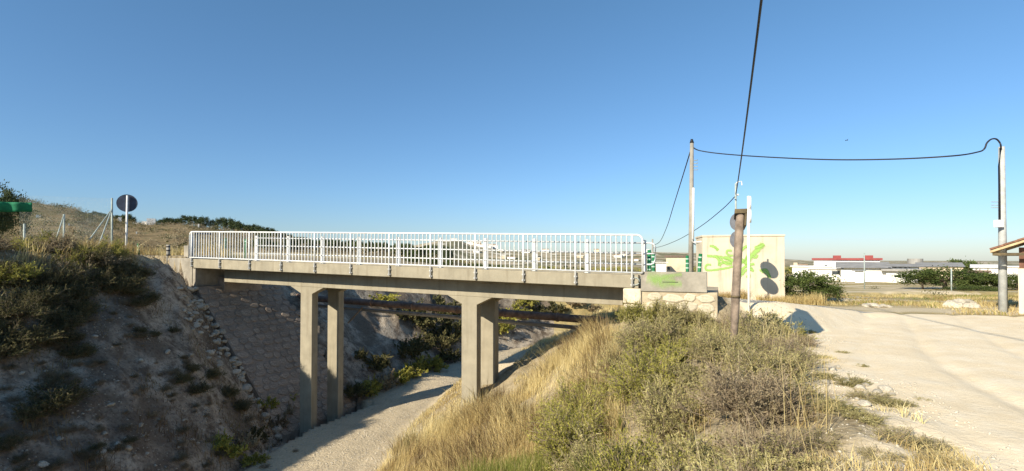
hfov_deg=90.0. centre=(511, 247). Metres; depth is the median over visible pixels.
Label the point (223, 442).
shrub
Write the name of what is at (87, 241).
shrub
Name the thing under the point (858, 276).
house
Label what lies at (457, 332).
shrub
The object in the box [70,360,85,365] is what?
dry tuft
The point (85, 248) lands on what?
shrub
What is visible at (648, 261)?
bollard
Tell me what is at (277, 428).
rock
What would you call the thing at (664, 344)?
shrub
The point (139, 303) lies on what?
shrub
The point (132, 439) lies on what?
shrub
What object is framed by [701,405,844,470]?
shrub
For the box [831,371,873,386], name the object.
shrub
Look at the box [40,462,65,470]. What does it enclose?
shrub
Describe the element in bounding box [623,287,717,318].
stone abutment
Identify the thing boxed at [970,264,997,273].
warehouse
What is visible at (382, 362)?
shrub
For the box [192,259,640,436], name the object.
bridge
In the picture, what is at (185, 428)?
shrub
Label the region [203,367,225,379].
shrub
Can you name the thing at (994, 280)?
tree
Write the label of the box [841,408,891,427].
shrub
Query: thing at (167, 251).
marker post
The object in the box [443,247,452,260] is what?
tree
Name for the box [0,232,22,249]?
shrub
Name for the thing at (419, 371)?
shrub
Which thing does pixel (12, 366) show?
shrub
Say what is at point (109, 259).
shrub
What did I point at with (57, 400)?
shrub
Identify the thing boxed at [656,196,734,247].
power cable
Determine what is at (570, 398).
shrub
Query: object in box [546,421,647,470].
shrub
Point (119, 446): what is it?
shrub
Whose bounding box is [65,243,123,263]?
shrub
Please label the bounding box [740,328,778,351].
shrub
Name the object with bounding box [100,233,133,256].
shrub
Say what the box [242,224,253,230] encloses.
pine tree
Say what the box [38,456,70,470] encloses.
shrub
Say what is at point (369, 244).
tree
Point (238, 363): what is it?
rock
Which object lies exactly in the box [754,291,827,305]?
corner weeds
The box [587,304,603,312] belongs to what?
shrub
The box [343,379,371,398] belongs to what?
shrub
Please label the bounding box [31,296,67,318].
shrub
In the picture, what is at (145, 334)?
shrub
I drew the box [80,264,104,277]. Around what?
shrub
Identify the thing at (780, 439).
shrub
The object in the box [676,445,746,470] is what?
shrub
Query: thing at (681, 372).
shrub
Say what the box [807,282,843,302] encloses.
tree
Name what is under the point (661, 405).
shrub
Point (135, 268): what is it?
shrub
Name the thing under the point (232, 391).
shrub
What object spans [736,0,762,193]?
power cable
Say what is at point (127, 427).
dry tuft
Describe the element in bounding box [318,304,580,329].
water pipe
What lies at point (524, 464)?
green grass
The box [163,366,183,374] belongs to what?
shrub
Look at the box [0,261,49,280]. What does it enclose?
shrub
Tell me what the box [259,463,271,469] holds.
shrub
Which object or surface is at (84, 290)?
shrub
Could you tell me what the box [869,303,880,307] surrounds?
rock
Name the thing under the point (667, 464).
shrub
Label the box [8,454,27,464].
shrub
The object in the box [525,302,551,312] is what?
shrub
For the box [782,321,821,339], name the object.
shrub
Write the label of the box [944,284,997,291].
tree
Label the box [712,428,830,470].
shrub
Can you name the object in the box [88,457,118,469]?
shrub
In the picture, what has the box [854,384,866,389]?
rock
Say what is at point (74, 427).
shrub
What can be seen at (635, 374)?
shrub
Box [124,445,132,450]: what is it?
rock
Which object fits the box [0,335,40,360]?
shrub
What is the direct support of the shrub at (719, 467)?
on the ground at (376, 333)
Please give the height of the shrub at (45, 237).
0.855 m
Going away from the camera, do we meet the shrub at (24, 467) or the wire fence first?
the shrub at (24, 467)
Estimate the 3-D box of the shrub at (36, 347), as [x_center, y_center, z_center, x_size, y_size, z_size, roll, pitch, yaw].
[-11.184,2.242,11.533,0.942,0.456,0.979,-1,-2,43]
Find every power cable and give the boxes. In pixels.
[655,152,689,244]
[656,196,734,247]
[694,138,1001,159]
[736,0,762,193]
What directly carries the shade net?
attached to the wire fence
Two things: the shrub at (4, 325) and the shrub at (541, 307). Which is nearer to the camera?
the shrub at (4, 325)
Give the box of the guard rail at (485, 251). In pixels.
[254,236,655,272]
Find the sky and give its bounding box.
[0,0,1023,260]
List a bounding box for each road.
[729,298,871,312]
[729,299,1023,470]
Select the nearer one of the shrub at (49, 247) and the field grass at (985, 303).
the shrub at (49, 247)
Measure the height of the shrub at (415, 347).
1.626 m
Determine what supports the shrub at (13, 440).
on the ground at (376, 333)
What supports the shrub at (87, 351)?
on the ground at (376, 333)
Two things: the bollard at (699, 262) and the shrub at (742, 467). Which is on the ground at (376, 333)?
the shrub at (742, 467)
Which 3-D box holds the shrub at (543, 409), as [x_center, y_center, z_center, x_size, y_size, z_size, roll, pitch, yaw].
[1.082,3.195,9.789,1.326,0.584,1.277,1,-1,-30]
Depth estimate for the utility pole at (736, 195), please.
26.02 m
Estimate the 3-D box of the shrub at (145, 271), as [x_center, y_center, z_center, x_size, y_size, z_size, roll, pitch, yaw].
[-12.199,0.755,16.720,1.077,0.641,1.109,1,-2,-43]
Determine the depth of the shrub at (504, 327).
33.51 m
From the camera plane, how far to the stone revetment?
19.61 m
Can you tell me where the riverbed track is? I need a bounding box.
[247,338,552,470]
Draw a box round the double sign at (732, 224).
[730,214,743,246]
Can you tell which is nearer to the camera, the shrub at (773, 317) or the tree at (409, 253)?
the shrub at (773, 317)
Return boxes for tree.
[0,179,35,235]
[0,199,15,236]
[116,214,132,221]
[125,215,136,223]
[162,217,172,223]
[168,217,177,223]
[176,215,191,224]
[187,215,196,224]
[195,215,209,225]
[208,220,214,226]
[214,217,227,228]
[220,218,236,228]
[228,220,240,229]
[235,223,247,230]
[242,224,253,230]
[249,223,258,230]
[259,234,270,248]
[282,239,297,249]
[303,241,319,250]
[326,237,342,251]
[361,243,372,251]
[372,242,384,249]
[394,243,410,256]
[404,250,417,256]
[412,246,425,257]
[427,247,436,257]
[427,259,437,264]
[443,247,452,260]
[784,269,848,298]
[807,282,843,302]
[890,264,997,288]
[901,272,947,288]
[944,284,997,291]
[946,258,989,269]
[949,271,1017,289]
[988,272,1017,289]
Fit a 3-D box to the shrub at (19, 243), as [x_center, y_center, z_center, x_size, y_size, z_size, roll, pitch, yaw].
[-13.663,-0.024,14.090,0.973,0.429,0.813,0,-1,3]
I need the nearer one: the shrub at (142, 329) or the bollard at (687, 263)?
the shrub at (142, 329)
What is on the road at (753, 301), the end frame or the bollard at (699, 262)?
the bollard at (699, 262)
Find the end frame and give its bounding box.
[192,232,210,258]
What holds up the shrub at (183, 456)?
on the ground at (376, 333)
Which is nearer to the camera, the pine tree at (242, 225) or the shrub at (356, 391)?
the shrub at (356, 391)
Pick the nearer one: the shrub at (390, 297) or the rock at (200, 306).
the rock at (200, 306)
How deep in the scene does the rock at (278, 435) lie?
17.28 m
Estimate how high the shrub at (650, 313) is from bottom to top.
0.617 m
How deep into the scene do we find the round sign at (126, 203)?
20.64 m
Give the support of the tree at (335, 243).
on the ground at (376, 333)
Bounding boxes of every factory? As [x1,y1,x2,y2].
[790,265,834,278]
[809,268,840,280]
[812,255,882,267]
[835,262,891,281]
[881,267,921,282]
[890,264,924,267]
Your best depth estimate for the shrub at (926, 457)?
4.33 m
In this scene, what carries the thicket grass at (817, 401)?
on the ground at (376, 333)
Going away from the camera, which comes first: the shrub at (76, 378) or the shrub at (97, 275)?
the shrub at (76, 378)
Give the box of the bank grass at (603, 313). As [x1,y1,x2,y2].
[378,305,623,454]
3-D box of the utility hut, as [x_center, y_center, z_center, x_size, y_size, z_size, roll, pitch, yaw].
[9.661,1.172,21.883,3.190,3.326,1.960,0,-1,12]
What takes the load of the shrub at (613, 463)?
on the ground at (376, 333)
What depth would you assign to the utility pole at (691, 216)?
23.97 m
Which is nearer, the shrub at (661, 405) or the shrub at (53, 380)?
the shrub at (661, 405)
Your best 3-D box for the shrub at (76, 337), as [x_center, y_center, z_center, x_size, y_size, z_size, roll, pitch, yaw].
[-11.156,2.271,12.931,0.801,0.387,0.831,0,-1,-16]
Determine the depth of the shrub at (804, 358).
7.67 m
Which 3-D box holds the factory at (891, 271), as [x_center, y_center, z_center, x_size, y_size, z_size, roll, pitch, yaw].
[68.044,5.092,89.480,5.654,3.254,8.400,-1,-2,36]
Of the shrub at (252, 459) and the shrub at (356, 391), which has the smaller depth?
the shrub at (252, 459)
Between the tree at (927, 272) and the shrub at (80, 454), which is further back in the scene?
the tree at (927, 272)
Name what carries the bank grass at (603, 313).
on the ground at (376, 333)
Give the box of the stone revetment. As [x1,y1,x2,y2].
[197,284,356,442]
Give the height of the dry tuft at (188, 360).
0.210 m
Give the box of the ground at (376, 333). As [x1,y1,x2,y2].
[0,203,1023,470]
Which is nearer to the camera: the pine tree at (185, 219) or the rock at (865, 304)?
the rock at (865, 304)
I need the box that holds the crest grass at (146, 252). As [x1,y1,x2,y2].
[0,233,241,302]
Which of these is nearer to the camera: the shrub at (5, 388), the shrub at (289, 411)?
the shrub at (5, 388)
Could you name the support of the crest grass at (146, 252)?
on the ground at (376, 333)
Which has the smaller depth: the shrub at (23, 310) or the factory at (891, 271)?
the shrub at (23, 310)
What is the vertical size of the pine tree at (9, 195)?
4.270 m
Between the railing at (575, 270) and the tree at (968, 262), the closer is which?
the railing at (575, 270)
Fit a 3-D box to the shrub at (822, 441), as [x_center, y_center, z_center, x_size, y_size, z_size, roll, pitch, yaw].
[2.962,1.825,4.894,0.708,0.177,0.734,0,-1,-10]
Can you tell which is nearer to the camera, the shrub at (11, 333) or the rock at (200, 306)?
the shrub at (11, 333)
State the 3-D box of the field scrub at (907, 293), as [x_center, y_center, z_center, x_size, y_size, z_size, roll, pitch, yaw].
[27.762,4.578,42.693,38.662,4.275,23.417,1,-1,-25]
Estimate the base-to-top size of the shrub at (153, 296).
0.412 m
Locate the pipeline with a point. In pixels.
(505, 313)
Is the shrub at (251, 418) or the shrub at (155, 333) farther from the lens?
the shrub at (251, 418)
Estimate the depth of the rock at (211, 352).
16.82 m
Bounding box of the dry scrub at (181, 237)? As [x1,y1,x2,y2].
[12,198,469,263]
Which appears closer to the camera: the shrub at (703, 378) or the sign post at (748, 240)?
the shrub at (703, 378)
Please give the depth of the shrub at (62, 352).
12.55 m
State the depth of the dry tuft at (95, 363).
12.67 m
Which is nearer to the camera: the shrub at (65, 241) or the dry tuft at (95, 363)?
the dry tuft at (95, 363)
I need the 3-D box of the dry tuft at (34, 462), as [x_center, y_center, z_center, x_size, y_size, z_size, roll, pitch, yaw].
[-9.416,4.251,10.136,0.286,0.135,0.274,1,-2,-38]
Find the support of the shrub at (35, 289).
on the ground at (376, 333)
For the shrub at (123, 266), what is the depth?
15.56 m
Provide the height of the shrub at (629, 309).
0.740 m
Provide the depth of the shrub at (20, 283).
12.65 m
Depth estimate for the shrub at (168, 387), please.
13.81 m
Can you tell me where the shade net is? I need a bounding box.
[0,202,31,211]
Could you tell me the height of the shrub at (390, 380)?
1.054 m
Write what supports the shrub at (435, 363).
on the ground at (376, 333)
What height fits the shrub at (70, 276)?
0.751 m
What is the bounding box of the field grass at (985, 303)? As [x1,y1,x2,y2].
[729,293,1023,315]
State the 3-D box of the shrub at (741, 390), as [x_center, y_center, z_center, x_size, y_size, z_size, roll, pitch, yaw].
[2.748,1.657,5.869,1.590,0.844,1.560,-1,-2,38]
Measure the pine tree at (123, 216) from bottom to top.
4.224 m
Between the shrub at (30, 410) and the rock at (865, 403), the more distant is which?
the shrub at (30, 410)
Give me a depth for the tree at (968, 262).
119.31 m
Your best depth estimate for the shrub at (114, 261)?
15.66 m
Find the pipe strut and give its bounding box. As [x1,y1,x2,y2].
[347,306,362,323]
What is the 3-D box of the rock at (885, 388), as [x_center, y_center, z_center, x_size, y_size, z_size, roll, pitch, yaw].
[4.788,1.818,6.561,0.158,0.105,0.161,0,-1,9]
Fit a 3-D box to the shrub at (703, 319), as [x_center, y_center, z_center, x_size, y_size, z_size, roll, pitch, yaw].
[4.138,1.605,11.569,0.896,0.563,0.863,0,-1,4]
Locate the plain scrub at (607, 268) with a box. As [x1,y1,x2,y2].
[455,260,791,274]
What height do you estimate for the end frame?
1.206 m
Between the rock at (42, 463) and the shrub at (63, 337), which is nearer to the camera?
the rock at (42, 463)
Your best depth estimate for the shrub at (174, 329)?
16.03 m
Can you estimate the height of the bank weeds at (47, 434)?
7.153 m
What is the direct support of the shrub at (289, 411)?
on the ground at (376, 333)
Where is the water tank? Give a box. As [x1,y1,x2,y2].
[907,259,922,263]
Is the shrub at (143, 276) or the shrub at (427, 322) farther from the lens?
the shrub at (427, 322)
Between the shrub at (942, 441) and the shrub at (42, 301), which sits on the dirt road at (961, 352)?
the shrub at (942, 441)
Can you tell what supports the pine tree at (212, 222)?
on the ground at (376, 333)
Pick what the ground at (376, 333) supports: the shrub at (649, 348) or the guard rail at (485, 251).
the shrub at (649, 348)
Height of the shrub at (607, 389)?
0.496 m
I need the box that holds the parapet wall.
[641,271,706,292]
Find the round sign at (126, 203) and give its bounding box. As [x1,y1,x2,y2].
[116,194,137,246]
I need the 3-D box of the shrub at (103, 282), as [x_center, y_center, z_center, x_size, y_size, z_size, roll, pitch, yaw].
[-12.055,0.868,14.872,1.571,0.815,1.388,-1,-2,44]
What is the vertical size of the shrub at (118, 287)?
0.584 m
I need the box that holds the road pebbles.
[794,308,1021,432]
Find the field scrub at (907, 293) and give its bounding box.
[841,286,946,295]
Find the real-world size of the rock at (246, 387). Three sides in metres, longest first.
0.462 x 0.371 x 0.241 m
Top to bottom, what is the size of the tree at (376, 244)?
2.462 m
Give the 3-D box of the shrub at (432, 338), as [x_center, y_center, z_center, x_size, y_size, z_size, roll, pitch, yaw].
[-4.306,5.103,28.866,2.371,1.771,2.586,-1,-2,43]
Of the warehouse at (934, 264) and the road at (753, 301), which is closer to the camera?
the road at (753, 301)
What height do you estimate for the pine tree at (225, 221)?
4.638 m
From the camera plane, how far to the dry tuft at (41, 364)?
11.87 m
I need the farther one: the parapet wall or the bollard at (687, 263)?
the bollard at (687, 263)
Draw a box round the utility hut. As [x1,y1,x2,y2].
[695,234,784,299]
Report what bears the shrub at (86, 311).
on the ground at (376, 333)
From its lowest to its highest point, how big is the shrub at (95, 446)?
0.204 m
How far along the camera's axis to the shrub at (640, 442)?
5.99 m
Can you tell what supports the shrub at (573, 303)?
on the ground at (376, 333)
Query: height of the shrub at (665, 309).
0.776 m
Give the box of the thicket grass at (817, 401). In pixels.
[466,296,894,470]
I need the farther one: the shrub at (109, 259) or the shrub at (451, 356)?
the shrub at (451, 356)
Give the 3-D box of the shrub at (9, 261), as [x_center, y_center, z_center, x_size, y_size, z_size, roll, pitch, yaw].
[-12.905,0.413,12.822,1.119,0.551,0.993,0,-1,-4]
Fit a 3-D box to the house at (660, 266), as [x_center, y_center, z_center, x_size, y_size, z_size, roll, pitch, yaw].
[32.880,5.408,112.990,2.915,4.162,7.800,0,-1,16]
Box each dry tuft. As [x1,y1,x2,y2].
[4,394,27,402]
[29,458,42,465]
[35,359,48,365]
[37,369,55,378]
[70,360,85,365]
[84,361,100,367]
[91,378,107,384]
[93,423,107,432]
[117,421,136,430]
[168,376,177,381]
[178,438,188,446]
[181,358,194,363]
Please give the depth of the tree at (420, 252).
76.50 m
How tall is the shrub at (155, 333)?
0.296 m
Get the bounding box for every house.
[147,218,155,224]
[655,262,667,271]
[664,255,686,271]
[852,270,865,282]
[989,237,1023,313]
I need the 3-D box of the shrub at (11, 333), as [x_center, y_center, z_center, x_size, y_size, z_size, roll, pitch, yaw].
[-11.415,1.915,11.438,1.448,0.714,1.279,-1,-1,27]
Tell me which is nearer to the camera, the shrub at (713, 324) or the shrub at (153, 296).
the shrub at (713, 324)
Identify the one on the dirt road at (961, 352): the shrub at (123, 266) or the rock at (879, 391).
the rock at (879, 391)
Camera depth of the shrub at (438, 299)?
31.35 m
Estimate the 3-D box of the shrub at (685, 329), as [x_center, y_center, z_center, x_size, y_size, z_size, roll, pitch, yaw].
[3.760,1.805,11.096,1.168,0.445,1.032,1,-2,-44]
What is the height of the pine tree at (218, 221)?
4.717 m
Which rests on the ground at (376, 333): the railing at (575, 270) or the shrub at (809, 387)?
the shrub at (809, 387)
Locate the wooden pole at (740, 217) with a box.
[729,208,747,340]
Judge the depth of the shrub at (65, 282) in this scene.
13.89 m
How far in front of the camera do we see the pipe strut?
21.35 m
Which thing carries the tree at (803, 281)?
on the ground at (376, 333)
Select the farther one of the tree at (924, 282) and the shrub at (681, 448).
the tree at (924, 282)
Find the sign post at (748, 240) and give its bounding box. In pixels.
[747,196,750,311]
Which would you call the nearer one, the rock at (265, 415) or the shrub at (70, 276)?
the shrub at (70, 276)
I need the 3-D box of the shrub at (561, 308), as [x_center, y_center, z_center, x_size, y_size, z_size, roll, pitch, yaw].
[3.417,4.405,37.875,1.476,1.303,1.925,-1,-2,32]
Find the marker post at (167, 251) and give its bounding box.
[166,245,169,262]
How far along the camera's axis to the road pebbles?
9.91 m
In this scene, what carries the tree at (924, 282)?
on the ground at (376, 333)
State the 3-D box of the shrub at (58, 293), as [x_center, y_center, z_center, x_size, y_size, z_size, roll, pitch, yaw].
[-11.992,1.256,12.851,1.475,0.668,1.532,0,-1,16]
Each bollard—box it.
[647,250,650,270]
[651,254,654,271]
[685,256,688,271]
[697,254,701,271]
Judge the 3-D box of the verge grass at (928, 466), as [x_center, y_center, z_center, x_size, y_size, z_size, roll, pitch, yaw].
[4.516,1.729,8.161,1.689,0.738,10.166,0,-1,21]
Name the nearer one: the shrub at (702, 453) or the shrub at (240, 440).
the shrub at (702, 453)
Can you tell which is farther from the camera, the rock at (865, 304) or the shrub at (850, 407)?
the rock at (865, 304)
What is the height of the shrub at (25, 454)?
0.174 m
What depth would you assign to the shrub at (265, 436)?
15.82 m
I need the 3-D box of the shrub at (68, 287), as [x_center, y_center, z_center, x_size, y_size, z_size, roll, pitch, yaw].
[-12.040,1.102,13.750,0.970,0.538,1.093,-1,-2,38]
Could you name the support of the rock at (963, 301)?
on the ground at (376, 333)
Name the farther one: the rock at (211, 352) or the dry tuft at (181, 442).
the rock at (211, 352)
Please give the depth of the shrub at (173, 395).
13.88 m
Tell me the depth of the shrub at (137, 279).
15.55 m
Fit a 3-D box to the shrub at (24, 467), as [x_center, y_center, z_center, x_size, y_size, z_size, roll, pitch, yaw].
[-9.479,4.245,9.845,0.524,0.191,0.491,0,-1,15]
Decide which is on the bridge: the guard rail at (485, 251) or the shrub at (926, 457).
the guard rail at (485, 251)
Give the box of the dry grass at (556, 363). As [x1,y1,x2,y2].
[372,311,656,470]
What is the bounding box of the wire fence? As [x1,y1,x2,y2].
[19,195,112,244]
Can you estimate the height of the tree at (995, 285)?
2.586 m
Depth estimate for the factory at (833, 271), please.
96.61 m
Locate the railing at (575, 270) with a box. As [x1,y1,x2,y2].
[189,231,643,286]
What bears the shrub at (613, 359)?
on the ground at (376, 333)
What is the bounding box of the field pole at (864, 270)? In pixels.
[864,253,864,288]
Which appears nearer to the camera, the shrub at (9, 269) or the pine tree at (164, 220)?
the shrub at (9, 269)
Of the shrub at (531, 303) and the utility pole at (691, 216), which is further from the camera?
the shrub at (531, 303)
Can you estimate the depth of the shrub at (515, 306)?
35.75 m
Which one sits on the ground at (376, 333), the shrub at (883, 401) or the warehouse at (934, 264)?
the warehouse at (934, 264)
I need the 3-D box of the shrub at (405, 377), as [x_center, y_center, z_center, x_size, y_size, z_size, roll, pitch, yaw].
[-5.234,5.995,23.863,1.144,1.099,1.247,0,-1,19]
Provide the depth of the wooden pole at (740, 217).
8.95 m
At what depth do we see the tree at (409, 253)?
70.77 m
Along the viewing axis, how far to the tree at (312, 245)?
77.82 m
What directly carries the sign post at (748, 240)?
on the dirt road at (961, 352)
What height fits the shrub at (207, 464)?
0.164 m
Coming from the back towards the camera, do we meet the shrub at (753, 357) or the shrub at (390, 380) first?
the shrub at (390, 380)
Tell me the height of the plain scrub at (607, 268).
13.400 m
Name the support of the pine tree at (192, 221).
on the ground at (376, 333)
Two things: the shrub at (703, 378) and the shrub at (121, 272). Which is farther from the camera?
the shrub at (121, 272)
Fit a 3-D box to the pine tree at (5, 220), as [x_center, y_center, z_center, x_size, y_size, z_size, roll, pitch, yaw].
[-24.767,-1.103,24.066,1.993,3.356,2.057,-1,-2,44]
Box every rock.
[36,461,49,467]
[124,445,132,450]
[196,303,205,308]
[206,350,214,354]
[233,369,241,373]
[235,360,241,365]
[242,384,251,391]
[261,412,269,418]
[273,425,282,430]
[275,433,282,439]
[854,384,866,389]
[857,400,871,406]
[862,303,876,306]
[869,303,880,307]
[872,389,881,393]
[877,385,893,391]
[943,300,963,307]
[953,298,969,303]
[963,303,980,308]
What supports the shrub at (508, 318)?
on the ground at (376, 333)
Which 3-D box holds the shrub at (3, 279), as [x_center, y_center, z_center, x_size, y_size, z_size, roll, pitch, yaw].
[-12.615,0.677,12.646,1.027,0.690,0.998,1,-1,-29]
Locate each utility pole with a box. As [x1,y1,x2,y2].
[688,139,697,271]
[735,181,742,208]
[991,146,1007,312]
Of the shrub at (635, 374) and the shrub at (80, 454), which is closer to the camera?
the shrub at (635, 374)
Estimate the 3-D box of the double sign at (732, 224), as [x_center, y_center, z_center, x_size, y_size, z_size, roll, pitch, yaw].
[8.117,0.550,18.441,0.066,3.735,0.613,1,-1,-24]
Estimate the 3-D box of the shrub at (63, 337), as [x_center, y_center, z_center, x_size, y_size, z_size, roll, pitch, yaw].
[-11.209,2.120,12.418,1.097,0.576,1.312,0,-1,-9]
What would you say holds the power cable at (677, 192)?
attached to the utility pole at (691, 216)
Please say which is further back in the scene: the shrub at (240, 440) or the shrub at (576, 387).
the shrub at (240, 440)
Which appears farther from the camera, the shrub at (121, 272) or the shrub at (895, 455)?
the shrub at (121, 272)
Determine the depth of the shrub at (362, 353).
23.26 m
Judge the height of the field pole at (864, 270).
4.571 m
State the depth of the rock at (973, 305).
18.23 m
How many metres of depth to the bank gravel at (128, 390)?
13.71 m
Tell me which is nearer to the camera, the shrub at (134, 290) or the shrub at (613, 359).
the shrub at (613, 359)
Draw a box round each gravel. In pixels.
[0,249,282,470]
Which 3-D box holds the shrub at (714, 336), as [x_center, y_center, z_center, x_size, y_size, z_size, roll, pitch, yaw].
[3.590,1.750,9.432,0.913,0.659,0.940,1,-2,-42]
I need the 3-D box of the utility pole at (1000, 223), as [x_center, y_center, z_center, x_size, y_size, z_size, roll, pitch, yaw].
[16.218,-0.354,17.003,0.539,6.006,0.261,1,-1,-26]
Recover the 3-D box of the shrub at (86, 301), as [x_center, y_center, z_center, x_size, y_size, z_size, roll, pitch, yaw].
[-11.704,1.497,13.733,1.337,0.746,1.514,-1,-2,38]
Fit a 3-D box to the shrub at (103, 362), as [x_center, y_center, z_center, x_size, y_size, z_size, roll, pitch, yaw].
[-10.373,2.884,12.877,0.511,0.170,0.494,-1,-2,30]
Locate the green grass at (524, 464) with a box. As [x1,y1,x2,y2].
[447,400,647,470]
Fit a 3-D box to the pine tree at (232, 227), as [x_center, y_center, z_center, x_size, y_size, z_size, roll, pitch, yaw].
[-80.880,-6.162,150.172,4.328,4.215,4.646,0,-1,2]
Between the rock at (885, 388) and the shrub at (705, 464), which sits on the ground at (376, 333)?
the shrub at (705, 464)
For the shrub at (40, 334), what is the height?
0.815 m
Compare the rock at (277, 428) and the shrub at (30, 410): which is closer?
the shrub at (30, 410)
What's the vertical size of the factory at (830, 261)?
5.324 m
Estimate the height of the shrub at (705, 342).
0.685 m
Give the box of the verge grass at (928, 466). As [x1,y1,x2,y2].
[758,307,1004,470]
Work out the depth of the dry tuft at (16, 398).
10.83 m
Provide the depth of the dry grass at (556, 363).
11.82 m
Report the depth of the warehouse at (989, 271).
89.79 m
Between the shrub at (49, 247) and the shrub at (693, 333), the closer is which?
the shrub at (693, 333)
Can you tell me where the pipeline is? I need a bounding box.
[296,293,606,323]
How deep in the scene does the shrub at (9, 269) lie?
12.73 m
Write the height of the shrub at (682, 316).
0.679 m
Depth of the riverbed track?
17.28 m
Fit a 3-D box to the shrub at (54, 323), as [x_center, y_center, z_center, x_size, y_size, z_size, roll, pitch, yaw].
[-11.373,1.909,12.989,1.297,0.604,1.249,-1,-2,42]
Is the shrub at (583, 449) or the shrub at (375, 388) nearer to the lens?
the shrub at (583, 449)
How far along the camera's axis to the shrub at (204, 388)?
14.76 m
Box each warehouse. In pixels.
[915,262,964,276]
[966,270,991,274]
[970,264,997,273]
[1007,266,1018,276]
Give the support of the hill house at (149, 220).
on the ground at (376, 333)
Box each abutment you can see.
[168,245,261,291]
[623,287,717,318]
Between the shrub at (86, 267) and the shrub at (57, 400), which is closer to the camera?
the shrub at (57, 400)
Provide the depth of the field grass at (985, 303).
20.55 m
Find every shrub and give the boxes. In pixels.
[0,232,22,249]
[0,255,22,267]
[0,258,34,275]
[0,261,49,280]
[0,265,26,286]
[0,269,38,287]
[0,286,65,321]
[0,315,67,348]
[0,317,24,323]
[0,318,16,330]
[0,318,35,343]
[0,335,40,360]
[0,362,18,369]
[0,385,17,390]
[0,430,31,450]
[1,337,42,356]
[2,284,78,308]
[7,287,60,306]
[8,382,95,414]
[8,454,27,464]
[9,239,36,252]
[9,392,63,426]
[10,460,33,470]
[12,451,31,459]
[13,237,64,252]
[19,269,69,284]
[20,229,61,244]
[25,284,54,291]
[28,323,84,345]
[31,230,59,239]
[31,255,81,275]
[31,267,90,287]
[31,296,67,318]
[32,381,59,391]
[36,375,68,383]
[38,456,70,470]
[40,299,64,311]
[40,305,89,322]
[40,310,92,330]
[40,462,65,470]
[43,226,80,254]
[43,340,66,346]
[48,247,97,270]
[48,369,79,378]
[49,280,101,301]
[49,281,81,295]
[51,252,97,276]
[52,378,97,400]
[53,423,82,433]
[55,267,87,286]
[55,342,95,359]
[59,299,102,318]
[60,296,109,314]
[60,330,86,343]
[61,375,83,383]
[63,243,110,258]
[63,343,98,358]
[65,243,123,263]
[67,247,130,265]
[70,236,99,243]
[71,448,93,455]
[76,240,113,252]
[77,265,123,288]
[77,445,110,461]
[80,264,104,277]
[85,258,129,265]
[86,440,108,450]
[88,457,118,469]
[89,269,115,281]
[92,358,110,363]
[93,277,137,293]
[96,261,134,276]
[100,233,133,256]
[103,440,130,453]
[105,263,131,277]
[113,253,144,271]
[113,269,148,287]
[114,281,149,296]
[120,434,141,444]
[123,294,159,307]
[124,265,151,279]
[127,330,152,337]
[131,261,158,276]
[132,326,151,332]
[138,291,164,301]
[149,328,161,336]
[157,382,177,392]
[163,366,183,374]
[165,325,181,332]
[166,392,178,397]
[170,450,191,461]
[171,367,195,384]
[175,425,191,433]
[178,354,193,358]
[182,363,202,372]
[185,377,218,395]
[200,462,213,467]
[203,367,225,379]
[205,429,233,450]
[213,448,232,456]
[216,440,248,458]
[220,382,242,399]
[230,397,254,410]
[232,429,261,451]
[240,451,270,467]
[245,414,260,421]
[246,425,271,440]
[257,396,279,408]
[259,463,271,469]
[268,414,289,427]
[282,401,294,415]
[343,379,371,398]
[354,348,368,360]
[357,374,383,396]
[361,351,392,371]
[369,293,400,300]
[371,368,399,390]
[392,330,430,363]
[392,366,412,384]
[395,298,425,320]
[404,355,427,377]
[409,309,446,329]
[419,354,449,372]
[421,325,461,351]
[430,294,461,321]
[437,347,461,362]
[440,312,461,339]
[499,308,515,319]
[499,323,515,333]
[511,302,532,319]
[516,299,544,306]
[523,389,628,467]
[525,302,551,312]
[526,374,618,429]
[528,397,557,424]
[546,301,569,313]
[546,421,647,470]
[557,424,694,470]
[566,302,588,306]
[569,376,612,396]
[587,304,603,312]
[589,346,643,378]
[589,378,633,403]
[595,336,696,406]
[607,311,689,354]
[611,370,719,441]
[614,295,646,322]
[614,330,685,370]
[631,300,665,324]
[634,431,687,467]
[638,433,711,470]
[643,424,753,470]
[646,332,694,360]
[648,296,679,323]
[660,358,715,394]
[668,298,692,326]
[673,327,771,365]
[675,322,699,336]
[675,325,729,351]
[676,354,829,431]
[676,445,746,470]
[682,320,728,343]
[683,307,715,327]
[684,361,776,400]
[684,446,735,470]
[692,452,796,470]
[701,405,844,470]
[705,320,727,334]
[708,334,828,384]
[711,453,794,470]
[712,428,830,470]
[715,304,766,329]
[718,310,797,344]
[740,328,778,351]
[744,309,794,338]
[747,428,810,454]
[755,308,783,325]
[758,331,822,357]
[763,337,834,369]
[770,369,823,404]
[771,331,816,355]
[781,423,859,454]
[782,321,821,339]
[786,329,825,347]
[802,395,866,415]
[811,370,840,379]
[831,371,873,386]
[838,386,894,405]
[838,442,908,462]
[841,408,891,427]
[859,421,946,453]
[868,396,919,407]
[903,433,966,455]
[907,447,966,468]
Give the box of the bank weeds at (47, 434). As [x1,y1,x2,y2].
[0,239,290,470]

